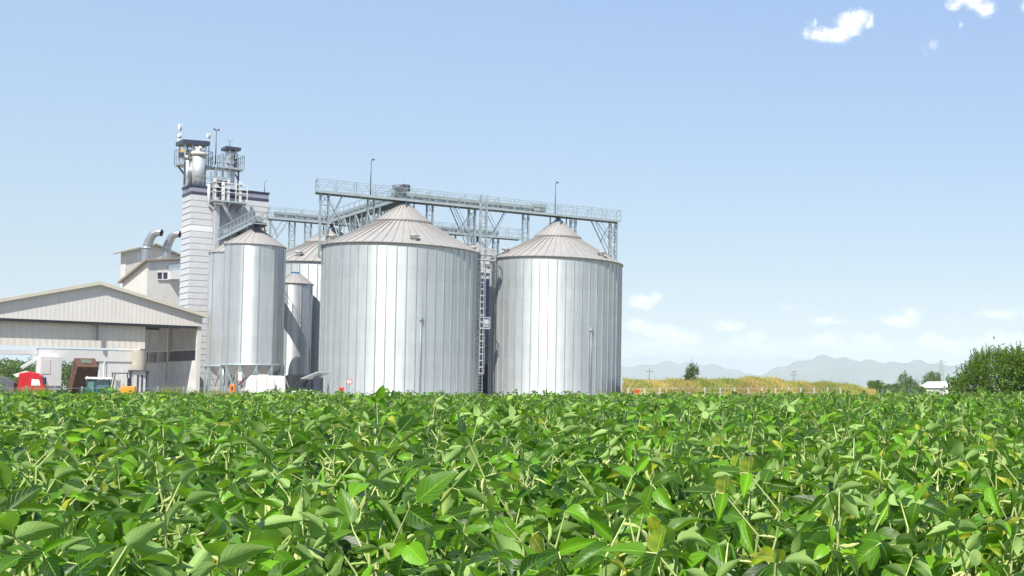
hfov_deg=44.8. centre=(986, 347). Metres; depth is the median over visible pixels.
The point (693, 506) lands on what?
soybean plant
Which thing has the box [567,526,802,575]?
soybean plant
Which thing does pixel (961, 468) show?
soybean plant
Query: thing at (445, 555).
soybean plant
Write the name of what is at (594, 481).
soybean plant
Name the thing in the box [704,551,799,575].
soybean plant
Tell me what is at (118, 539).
soybean plant
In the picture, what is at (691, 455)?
soybean plant
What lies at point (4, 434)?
soybean plant
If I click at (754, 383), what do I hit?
bank weeds
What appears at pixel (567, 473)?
soybean plant
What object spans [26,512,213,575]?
soybean plant
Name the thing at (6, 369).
yard tree
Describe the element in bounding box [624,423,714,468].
soybean plant
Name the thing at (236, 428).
soybean plant
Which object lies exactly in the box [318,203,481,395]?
grain silo
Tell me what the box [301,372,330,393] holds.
lean to canopy
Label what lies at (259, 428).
soybean plant
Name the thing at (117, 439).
soybean plant
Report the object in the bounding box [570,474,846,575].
soybean plant
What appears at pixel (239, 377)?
notice board
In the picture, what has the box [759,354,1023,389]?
hills
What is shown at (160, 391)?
yard weeds
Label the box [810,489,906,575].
soybean plant
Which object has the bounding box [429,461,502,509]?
soybean plant
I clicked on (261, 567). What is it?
soybean plant
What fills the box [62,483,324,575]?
soybean plant
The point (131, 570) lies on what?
soybean plant
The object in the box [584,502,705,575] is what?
soybean plant
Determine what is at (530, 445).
soybean plant
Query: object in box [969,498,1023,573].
soybean plant
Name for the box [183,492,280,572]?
soybean plant
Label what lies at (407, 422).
soybean plant
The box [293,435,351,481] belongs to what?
soybean plant
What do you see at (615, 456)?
soybean plant
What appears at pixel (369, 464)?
soybean plant
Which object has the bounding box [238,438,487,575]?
soybean plant
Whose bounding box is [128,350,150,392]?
cream tank
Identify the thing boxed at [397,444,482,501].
soybean plant
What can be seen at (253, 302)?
hopper silo
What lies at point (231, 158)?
elevator head
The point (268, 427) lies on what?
soybean plant
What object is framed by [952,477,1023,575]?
soybean plant
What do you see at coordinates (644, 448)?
soybean plant
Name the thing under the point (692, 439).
soybean plant
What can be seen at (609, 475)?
soybean plant
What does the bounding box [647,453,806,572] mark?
soybean plant
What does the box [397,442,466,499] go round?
soybean plant
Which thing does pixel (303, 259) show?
grain silo
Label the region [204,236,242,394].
hopper silo
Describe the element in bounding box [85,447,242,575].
soybean plant
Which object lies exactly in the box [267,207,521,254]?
conveyor walkway
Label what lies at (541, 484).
soybean plant
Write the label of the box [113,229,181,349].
processing building
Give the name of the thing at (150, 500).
soybean plant
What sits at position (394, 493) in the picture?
soybean plant
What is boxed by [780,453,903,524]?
soybean plant
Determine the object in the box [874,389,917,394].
fence
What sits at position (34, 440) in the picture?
soybean plant
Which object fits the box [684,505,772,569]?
soybean plant
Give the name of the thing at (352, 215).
conveyor walkway
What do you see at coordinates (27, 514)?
soybean plant
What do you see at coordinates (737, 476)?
soybean plant
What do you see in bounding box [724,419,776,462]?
soybean plant
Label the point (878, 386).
tree
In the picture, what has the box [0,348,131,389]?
intake house
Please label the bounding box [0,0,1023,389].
sky
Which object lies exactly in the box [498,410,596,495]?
soybean plant
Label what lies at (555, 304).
grain silo
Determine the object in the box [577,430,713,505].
soybean plant
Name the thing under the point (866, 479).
soybean plant
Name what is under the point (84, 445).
soybean plant
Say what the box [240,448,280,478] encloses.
soybean plant
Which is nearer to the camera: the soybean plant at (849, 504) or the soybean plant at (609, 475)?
the soybean plant at (849, 504)
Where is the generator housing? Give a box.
[238,374,284,394]
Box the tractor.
[79,377,114,394]
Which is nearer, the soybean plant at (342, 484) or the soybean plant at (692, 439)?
the soybean plant at (342, 484)
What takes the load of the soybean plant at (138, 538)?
on the ground
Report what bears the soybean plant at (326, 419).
on the ground
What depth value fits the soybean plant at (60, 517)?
2.93 m
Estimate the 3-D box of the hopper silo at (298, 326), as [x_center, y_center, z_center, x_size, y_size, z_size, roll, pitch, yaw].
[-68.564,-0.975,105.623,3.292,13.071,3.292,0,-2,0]
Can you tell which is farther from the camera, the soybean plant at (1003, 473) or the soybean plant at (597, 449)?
the soybean plant at (597, 449)
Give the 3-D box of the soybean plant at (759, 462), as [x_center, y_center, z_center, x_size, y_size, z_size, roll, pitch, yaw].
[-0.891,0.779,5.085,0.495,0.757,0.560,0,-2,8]
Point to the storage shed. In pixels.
(164, 334)
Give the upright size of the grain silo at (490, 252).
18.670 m
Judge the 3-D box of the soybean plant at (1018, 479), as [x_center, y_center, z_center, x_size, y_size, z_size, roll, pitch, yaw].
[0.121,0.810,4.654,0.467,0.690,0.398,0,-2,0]
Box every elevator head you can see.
[174,139,212,186]
[209,146,244,202]
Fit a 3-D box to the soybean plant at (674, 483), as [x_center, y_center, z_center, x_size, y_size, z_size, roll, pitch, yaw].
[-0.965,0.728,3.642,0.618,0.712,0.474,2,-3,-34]
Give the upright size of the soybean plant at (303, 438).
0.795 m
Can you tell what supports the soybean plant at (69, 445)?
on the ground
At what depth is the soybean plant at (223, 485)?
4.15 m
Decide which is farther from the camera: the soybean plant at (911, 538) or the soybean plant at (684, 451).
the soybean plant at (684, 451)
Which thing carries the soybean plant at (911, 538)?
on the ground
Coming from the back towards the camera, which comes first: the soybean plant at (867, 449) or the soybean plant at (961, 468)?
the soybean plant at (867, 449)
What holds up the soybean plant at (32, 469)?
on the ground
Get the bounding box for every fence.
[25,386,210,393]
[627,387,840,394]
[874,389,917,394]
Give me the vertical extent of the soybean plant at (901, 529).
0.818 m
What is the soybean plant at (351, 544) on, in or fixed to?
on the ground
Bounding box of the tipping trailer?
[66,358,98,393]
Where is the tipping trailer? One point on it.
(82, 369)
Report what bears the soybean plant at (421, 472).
on the ground
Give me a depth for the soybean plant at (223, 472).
4.24 m
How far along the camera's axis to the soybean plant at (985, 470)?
3.96 m
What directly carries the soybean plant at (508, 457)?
on the ground
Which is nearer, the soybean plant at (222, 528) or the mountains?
the soybean plant at (222, 528)
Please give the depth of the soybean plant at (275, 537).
2.73 m
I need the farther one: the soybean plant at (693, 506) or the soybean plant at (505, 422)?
the soybean plant at (505, 422)
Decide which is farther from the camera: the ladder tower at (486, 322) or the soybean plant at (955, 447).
the ladder tower at (486, 322)
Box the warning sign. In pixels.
[346,379,351,392]
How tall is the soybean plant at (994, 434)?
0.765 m
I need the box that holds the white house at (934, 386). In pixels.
[921,382,951,394]
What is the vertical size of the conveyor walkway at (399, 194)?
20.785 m
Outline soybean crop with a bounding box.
[0,384,1023,477]
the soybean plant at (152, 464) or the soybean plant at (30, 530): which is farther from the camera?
the soybean plant at (152, 464)
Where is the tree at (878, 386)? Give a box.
[866,379,883,392]
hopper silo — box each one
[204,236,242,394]
[219,227,286,394]
[278,272,313,392]
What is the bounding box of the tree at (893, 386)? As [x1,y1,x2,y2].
[880,382,904,394]
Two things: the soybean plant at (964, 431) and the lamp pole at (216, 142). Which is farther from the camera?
the lamp pole at (216, 142)
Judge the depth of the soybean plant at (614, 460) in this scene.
5.11 m
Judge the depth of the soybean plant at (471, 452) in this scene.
3.83 m
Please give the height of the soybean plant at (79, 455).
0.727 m
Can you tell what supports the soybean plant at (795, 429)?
on the ground
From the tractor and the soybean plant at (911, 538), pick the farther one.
the tractor
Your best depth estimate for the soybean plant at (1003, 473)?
4.02 m
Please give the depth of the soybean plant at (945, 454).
4.68 m
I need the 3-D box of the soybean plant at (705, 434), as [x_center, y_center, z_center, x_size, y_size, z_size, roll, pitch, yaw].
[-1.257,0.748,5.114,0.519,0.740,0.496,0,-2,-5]
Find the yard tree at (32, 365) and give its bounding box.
[7,356,50,393]
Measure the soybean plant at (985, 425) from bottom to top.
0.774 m
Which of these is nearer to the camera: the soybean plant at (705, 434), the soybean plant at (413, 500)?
the soybean plant at (413, 500)
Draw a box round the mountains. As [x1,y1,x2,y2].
[621,352,882,374]
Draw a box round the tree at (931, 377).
[920,370,941,384]
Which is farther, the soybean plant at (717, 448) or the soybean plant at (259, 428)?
the soybean plant at (259, 428)
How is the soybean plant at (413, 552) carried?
on the ground
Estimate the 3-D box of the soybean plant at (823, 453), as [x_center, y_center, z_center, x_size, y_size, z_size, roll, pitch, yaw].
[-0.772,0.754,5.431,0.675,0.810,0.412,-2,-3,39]
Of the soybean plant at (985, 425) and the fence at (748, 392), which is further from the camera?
the fence at (748, 392)
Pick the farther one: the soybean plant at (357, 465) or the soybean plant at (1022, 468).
the soybean plant at (1022, 468)
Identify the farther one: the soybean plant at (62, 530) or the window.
the window
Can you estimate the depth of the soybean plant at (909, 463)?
4.91 m
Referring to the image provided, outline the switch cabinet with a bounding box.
[132,371,145,393]
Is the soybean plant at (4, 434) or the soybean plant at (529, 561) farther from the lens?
the soybean plant at (4, 434)
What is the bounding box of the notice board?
[238,372,241,392]
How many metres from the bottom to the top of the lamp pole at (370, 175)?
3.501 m
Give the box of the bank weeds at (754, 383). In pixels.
[621,372,876,395]
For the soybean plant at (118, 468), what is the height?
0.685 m
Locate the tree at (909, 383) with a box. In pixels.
[897,369,919,392]
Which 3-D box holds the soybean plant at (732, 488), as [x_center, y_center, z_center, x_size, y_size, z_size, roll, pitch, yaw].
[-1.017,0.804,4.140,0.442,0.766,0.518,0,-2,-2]
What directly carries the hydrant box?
on the yard
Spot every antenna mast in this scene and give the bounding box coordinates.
[178,123,181,159]
[207,133,210,162]
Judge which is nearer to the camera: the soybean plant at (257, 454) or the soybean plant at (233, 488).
the soybean plant at (233, 488)
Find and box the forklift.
[103,362,136,393]
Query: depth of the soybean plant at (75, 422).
5.38 m
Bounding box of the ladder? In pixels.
[478,279,489,394]
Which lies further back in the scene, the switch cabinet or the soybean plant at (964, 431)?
the switch cabinet
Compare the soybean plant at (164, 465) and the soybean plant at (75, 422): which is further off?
the soybean plant at (75, 422)
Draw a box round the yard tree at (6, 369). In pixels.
[0,357,35,382]
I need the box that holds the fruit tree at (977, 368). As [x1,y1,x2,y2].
[940,336,1023,396]
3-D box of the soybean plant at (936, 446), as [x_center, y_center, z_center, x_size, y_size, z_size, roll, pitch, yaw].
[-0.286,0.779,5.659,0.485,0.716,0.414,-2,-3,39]
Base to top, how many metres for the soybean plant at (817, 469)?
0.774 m
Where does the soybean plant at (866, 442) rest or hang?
on the ground
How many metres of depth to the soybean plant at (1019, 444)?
5.74 m
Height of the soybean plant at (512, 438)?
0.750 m
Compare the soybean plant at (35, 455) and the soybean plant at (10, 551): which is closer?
the soybean plant at (10, 551)
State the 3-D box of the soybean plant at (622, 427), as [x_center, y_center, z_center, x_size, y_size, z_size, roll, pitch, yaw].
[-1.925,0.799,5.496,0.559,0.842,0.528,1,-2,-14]
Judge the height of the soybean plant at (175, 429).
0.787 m
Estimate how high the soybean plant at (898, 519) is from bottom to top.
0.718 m
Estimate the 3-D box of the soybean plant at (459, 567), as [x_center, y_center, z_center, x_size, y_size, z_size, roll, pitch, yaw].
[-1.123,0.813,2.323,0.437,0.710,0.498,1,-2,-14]
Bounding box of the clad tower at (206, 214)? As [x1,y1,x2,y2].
[179,174,269,394]
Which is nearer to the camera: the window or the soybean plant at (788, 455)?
the soybean plant at (788, 455)
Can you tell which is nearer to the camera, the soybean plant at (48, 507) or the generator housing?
the soybean plant at (48, 507)
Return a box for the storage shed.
[0,281,206,394]
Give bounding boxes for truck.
[0,371,48,392]
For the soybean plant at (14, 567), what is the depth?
3.08 m
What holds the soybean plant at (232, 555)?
on the ground
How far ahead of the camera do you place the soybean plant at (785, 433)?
4.95 m
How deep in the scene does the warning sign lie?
91.43 m
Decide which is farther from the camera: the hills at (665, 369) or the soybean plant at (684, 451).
the hills at (665, 369)
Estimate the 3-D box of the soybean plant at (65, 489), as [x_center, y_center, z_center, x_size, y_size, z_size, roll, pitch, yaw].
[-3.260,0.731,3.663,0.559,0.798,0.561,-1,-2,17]
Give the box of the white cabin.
[36,356,61,393]
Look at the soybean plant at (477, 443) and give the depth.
4.96 m
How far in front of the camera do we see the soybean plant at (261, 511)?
3.28 m
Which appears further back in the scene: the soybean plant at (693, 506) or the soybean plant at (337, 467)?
the soybean plant at (337, 467)
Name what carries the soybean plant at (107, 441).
on the ground
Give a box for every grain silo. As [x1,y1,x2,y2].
[285,227,342,393]
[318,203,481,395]
[470,242,496,278]
[487,220,623,395]
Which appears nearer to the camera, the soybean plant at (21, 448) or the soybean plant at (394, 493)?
the soybean plant at (394, 493)
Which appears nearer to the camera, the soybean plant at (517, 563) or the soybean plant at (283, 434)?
the soybean plant at (517, 563)
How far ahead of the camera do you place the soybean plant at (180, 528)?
3.29 m
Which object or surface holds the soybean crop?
on the ground
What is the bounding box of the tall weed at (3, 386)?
[0,374,8,397]
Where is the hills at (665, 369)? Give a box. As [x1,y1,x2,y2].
[621,361,760,389]
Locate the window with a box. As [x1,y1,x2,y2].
[157,272,167,279]
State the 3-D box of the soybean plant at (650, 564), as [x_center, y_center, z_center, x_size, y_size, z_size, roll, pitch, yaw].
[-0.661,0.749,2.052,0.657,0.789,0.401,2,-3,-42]
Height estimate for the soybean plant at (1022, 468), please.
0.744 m
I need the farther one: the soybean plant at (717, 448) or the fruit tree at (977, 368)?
the fruit tree at (977, 368)
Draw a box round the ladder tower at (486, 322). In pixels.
[476,194,495,392]
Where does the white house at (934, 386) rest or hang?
on the ground
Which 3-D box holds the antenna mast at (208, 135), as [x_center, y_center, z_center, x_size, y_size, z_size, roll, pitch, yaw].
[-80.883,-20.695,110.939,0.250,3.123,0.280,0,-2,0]
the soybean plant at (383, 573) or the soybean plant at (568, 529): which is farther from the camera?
the soybean plant at (568, 529)
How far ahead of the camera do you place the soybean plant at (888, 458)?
4.58 m
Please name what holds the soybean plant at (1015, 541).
on the ground
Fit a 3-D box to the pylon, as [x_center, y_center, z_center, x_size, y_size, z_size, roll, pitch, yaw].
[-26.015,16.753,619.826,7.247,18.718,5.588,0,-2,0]
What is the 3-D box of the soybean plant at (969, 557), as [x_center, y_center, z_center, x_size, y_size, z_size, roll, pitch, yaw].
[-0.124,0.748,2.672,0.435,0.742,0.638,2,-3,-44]
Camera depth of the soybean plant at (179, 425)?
5.46 m
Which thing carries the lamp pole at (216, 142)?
on the clad tower at (206, 214)
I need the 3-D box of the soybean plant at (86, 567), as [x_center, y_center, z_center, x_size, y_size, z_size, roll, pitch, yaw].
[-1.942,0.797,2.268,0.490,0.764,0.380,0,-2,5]
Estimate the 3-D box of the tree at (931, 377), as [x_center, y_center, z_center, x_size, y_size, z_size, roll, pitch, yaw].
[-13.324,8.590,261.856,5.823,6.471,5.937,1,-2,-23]
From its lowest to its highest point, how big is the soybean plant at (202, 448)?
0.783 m
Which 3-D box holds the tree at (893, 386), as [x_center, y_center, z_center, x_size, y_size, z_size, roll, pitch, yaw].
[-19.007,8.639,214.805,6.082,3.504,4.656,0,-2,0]
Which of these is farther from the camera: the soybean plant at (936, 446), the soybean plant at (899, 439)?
the soybean plant at (936, 446)
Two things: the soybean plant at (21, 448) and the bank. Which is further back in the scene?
the bank
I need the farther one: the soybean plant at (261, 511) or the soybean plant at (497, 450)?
the soybean plant at (497, 450)
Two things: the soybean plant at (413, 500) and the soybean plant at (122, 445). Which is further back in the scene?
the soybean plant at (122, 445)
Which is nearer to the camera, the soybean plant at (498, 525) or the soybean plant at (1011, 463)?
the soybean plant at (498, 525)
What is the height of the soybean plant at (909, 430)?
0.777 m
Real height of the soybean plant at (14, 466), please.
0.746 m
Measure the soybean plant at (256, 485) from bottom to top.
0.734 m
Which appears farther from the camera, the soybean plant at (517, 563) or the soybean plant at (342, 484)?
the soybean plant at (342, 484)
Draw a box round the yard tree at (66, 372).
[49,361,72,395]
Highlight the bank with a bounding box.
[622,382,855,394]
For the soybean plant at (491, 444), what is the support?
on the ground
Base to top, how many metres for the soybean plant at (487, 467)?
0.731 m
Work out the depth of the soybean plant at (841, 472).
4.60 m
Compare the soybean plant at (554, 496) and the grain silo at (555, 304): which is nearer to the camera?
the soybean plant at (554, 496)
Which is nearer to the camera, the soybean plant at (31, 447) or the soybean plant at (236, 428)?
the soybean plant at (31, 447)
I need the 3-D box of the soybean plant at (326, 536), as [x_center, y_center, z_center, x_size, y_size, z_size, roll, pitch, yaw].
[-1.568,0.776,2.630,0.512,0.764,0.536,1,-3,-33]
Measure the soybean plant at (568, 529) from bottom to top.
0.754 m
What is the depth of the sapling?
105.88 m
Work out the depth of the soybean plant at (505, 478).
3.95 m
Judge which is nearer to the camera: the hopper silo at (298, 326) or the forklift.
the forklift
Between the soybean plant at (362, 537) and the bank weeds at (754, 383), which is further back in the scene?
the bank weeds at (754, 383)
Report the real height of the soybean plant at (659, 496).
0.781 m
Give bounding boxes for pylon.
[936,360,946,381]
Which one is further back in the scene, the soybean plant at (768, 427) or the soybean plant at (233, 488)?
the soybean plant at (768, 427)
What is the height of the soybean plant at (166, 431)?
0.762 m
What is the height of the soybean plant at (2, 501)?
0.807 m
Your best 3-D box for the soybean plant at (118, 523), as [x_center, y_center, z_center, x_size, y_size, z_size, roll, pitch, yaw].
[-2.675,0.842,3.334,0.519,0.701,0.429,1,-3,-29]
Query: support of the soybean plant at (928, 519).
on the ground
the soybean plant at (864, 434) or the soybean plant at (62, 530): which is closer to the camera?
the soybean plant at (62, 530)
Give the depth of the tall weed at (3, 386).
13.99 m
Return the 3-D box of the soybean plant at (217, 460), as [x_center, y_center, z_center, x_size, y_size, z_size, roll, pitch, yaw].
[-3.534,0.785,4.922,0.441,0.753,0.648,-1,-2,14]
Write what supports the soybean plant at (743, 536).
on the ground
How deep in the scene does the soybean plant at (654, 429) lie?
5.18 m
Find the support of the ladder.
on the yard
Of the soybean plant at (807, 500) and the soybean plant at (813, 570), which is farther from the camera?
the soybean plant at (807, 500)
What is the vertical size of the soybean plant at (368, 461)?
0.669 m
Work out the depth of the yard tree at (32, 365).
141.66 m
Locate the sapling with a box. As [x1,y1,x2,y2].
[683,361,698,380]
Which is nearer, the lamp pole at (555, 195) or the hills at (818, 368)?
the lamp pole at (555, 195)
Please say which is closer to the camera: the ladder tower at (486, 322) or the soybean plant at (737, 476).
the soybean plant at (737, 476)
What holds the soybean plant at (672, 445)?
on the ground
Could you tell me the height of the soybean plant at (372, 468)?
0.762 m
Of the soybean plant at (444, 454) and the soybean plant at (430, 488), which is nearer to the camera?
the soybean plant at (430, 488)
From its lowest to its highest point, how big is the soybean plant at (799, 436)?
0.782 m
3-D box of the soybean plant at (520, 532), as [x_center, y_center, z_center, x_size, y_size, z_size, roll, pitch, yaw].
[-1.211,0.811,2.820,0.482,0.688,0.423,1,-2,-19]
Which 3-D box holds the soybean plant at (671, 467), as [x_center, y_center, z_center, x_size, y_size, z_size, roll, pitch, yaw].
[-1.099,0.753,3.780,0.648,0.746,0.497,-2,-3,41]
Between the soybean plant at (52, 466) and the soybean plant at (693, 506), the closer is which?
the soybean plant at (693, 506)
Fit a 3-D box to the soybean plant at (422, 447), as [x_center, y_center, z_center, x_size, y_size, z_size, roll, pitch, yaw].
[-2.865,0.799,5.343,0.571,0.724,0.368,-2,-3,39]
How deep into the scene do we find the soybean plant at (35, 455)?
5.12 m
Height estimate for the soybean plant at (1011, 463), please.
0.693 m
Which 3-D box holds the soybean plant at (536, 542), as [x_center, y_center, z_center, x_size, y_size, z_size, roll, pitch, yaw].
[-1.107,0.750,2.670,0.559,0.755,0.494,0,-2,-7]
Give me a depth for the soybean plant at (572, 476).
4.12 m
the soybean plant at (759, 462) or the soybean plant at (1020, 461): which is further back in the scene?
the soybean plant at (759, 462)
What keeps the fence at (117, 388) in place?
on the ground
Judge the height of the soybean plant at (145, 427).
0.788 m
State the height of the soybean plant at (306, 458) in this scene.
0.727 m
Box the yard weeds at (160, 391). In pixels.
[1,384,358,395]
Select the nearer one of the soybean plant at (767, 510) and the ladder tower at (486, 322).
the soybean plant at (767, 510)
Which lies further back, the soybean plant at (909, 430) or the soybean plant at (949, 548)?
the soybean plant at (909, 430)
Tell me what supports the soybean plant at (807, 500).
on the ground
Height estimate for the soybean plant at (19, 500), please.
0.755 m
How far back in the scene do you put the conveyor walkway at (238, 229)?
98.93 m
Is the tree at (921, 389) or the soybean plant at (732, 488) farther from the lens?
the tree at (921, 389)
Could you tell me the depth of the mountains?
12076.15 m
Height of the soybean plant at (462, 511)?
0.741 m
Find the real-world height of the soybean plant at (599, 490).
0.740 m
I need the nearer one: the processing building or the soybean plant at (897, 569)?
the soybean plant at (897, 569)
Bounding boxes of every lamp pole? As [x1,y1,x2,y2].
[213,128,219,163]
[370,159,374,194]
[555,182,558,212]
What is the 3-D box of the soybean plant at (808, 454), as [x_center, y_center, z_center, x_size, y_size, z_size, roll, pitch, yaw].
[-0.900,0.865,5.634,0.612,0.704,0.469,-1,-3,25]
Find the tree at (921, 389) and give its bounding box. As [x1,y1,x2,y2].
[910,385,926,393]
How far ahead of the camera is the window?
125.54 m
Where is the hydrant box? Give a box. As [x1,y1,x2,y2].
[230,385,235,393]
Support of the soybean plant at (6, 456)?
on the ground
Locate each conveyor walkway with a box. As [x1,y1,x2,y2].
[217,210,266,240]
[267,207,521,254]
[315,178,620,259]
[329,189,407,236]
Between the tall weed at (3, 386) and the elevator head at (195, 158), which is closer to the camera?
the tall weed at (3, 386)
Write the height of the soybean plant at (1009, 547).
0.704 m
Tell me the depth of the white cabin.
90.61 m
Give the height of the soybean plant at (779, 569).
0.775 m
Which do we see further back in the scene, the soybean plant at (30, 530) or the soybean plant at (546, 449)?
the soybean plant at (546, 449)
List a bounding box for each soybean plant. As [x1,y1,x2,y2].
[0,426,28,461]
[0,430,83,512]
[0,444,131,569]
[0,454,65,500]
[0,462,49,565]
[0,485,56,529]
[0,495,8,513]
[0,497,148,575]
[0,508,135,575]
[0,512,73,575]
[0,513,37,573]
[0,537,116,575]
[1,439,86,483]
[7,441,54,533]
[9,437,59,464]
[10,466,60,498]
[12,440,71,484]
[12,482,123,570]
[15,519,96,575]
[16,441,92,484]
[16,510,204,575]
[26,441,85,500]
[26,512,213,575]
[30,420,119,460]
[31,434,94,467]
[42,521,253,575]
[44,428,119,487]
[60,429,166,530]
[60,436,170,509]
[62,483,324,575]
[63,418,220,511]
[77,416,161,458]
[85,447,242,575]
[86,506,164,543]
[90,462,169,537]
[92,443,128,462]
[96,467,256,575]
[101,425,147,446]
[102,459,217,562]
[102,552,136,575]
[113,458,190,573]
[119,425,224,481]
[120,431,292,541]
[134,501,302,575]
[141,559,301,575]
[155,436,258,535]
[160,424,210,462]
[168,464,356,573]
[169,447,225,464]
[169,477,318,563]
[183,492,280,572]
[186,422,278,478]
[191,463,335,571]
[192,533,311,575]
[211,418,277,462]
[211,494,380,575]
[217,451,291,517]
[231,418,322,506]
[236,430,362,536]
[238,436,382,496]
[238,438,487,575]
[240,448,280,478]
[241,424,432,502]
[241,535,315,575]
[245,420,314,478]
[246,448,289,478]
[250,410,373,480]
[250,469,377,575]
[263,473,361,567]
[290,457,384,503]
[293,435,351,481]
[298,512,449,575]
[300,480,418,567]
[311,468,506,575]
[318,414,420,480]
[319,445,462,568]
[319,459,417,495]
[334,462,390,527]
[334,465,412,568]
[341,465,483,575]
[361,471,517,566]
[377,571,392,575]
[378,524,557,575]
[386,436,437,465]
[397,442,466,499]
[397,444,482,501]
[397,457,435,479]
[399,417,475,478]
[414,469,490,564]
[415,429,548,549]
[415,444,516,492]
[415,498,558,575]
[418,555,504,575]
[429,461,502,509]
[435,474,550,530]
[448,439,500,470]
[448,446,513,560]
[448,494,636,575]
[449,414,530,487]
[456,440,538,488]
[457,451,559,523]
[459,487,593,554]
[465,550,559,575]
[471,429,550,488]
[476,428,547,495]
[476,436,568,522]
[491,550,557,575]
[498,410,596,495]
[499,458,651,567]
[508,455,709,575]
[514,489,586,556]
[515,522,573,571]
[534,419,632,505]
[535,456,602,537]
[540,480,665,569]
[546,433,623,487]
[550,468,637,563]
[564,475,601,517]
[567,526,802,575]
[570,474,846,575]
[577,424,654,492]
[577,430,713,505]
[577,445,667,494]
[578,474,691,524]
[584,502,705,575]
[586,425,731,574]
[590,443,682,505]
[593,455,741,572]
[602,420,633,464]
[602,457,795,575]
[602,526,676,575]
[616,456,855,575]
[620,468,741,575]
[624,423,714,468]
[626,424,738,493]
[634,434,798,501]
[641,426,680,462]
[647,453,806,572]
[650,438,713,462]
[654,469,803,572]
[663,453,729,492]
[676,436,722,467]
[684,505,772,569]
[687,455,771,525]
[695,427,757,480]
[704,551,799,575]
[719,420,799,484]
[721,475,813,570]
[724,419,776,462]
[733,450,811,513]
[736,440,821,527]
[737,440,818,526]
[739,481,915,575]
[750,429,820,512]
[751,460,844,551]
[752,431,846,491]
[765,426,815,468]
[773,549,818,575]
[778,427,846,508]
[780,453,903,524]
[785,513,858,575]
[790,451,903,544]
[804,469,965,575]
[805,445,829,467]
[805,446,940,560]
[807,416,869,475]
[809,473,979,575]
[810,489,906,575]
[811,428,873,500]
[833,431,909,479]
[842,433,949,525]
[850,507,998,575]
[853,425,920,466]
[854,429,887,480]
[860,417,983,525]
[863,450,954,490]
[868,424,942,483]
[880,563,928,575]
[881,428,946,492]
[881,494,992,575]
[896,437,1023,571]
[896,492,981,574]
[908,421,971,500]
[909,427,944,466]
[928,461,1020,574]
[931,491,1016,575]
[932,459,1023,569]
[938,438,1022,569]
[948,523,1023,575]
[951,433,1023,573]
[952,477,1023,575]
[954,421,1020,503]
[954,427,975,486]
[962,454,1023,559]
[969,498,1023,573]
[970,497,1023,572]
[971,456,1023,566]
[982,431,1019,470]
[993,454,1022,570]
[994,419,1023,489]
[1005,436,1023,467]
[1005,438,1023,490]
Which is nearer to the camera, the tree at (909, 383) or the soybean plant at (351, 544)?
the soybean plant at (351, 544)
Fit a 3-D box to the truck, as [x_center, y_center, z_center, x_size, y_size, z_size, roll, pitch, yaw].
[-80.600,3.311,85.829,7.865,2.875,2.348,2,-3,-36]
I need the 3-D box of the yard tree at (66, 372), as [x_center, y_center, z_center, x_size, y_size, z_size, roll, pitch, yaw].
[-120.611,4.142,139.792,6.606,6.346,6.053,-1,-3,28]
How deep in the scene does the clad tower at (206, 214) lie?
109.40 m
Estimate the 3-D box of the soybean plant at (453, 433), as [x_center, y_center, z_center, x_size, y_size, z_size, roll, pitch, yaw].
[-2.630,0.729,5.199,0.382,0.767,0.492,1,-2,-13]
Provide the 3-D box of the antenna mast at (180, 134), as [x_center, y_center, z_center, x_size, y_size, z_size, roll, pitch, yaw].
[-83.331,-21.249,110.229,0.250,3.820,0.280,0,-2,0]
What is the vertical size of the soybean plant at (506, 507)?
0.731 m
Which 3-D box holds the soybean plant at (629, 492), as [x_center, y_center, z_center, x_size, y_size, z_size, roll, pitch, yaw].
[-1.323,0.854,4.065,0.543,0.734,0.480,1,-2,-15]
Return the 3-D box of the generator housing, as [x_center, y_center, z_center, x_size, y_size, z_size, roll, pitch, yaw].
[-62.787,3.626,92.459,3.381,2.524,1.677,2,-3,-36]
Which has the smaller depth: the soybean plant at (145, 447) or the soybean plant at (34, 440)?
the soybean plant at (145, 447)
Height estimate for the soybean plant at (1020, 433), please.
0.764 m
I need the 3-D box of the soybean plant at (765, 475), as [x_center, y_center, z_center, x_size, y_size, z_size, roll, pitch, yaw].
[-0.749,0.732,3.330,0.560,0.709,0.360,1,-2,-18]
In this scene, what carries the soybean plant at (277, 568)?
on the ground
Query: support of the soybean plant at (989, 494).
on the ground
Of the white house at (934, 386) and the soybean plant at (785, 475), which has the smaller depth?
the soybean plant at (785, 475)
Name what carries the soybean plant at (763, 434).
on the ground

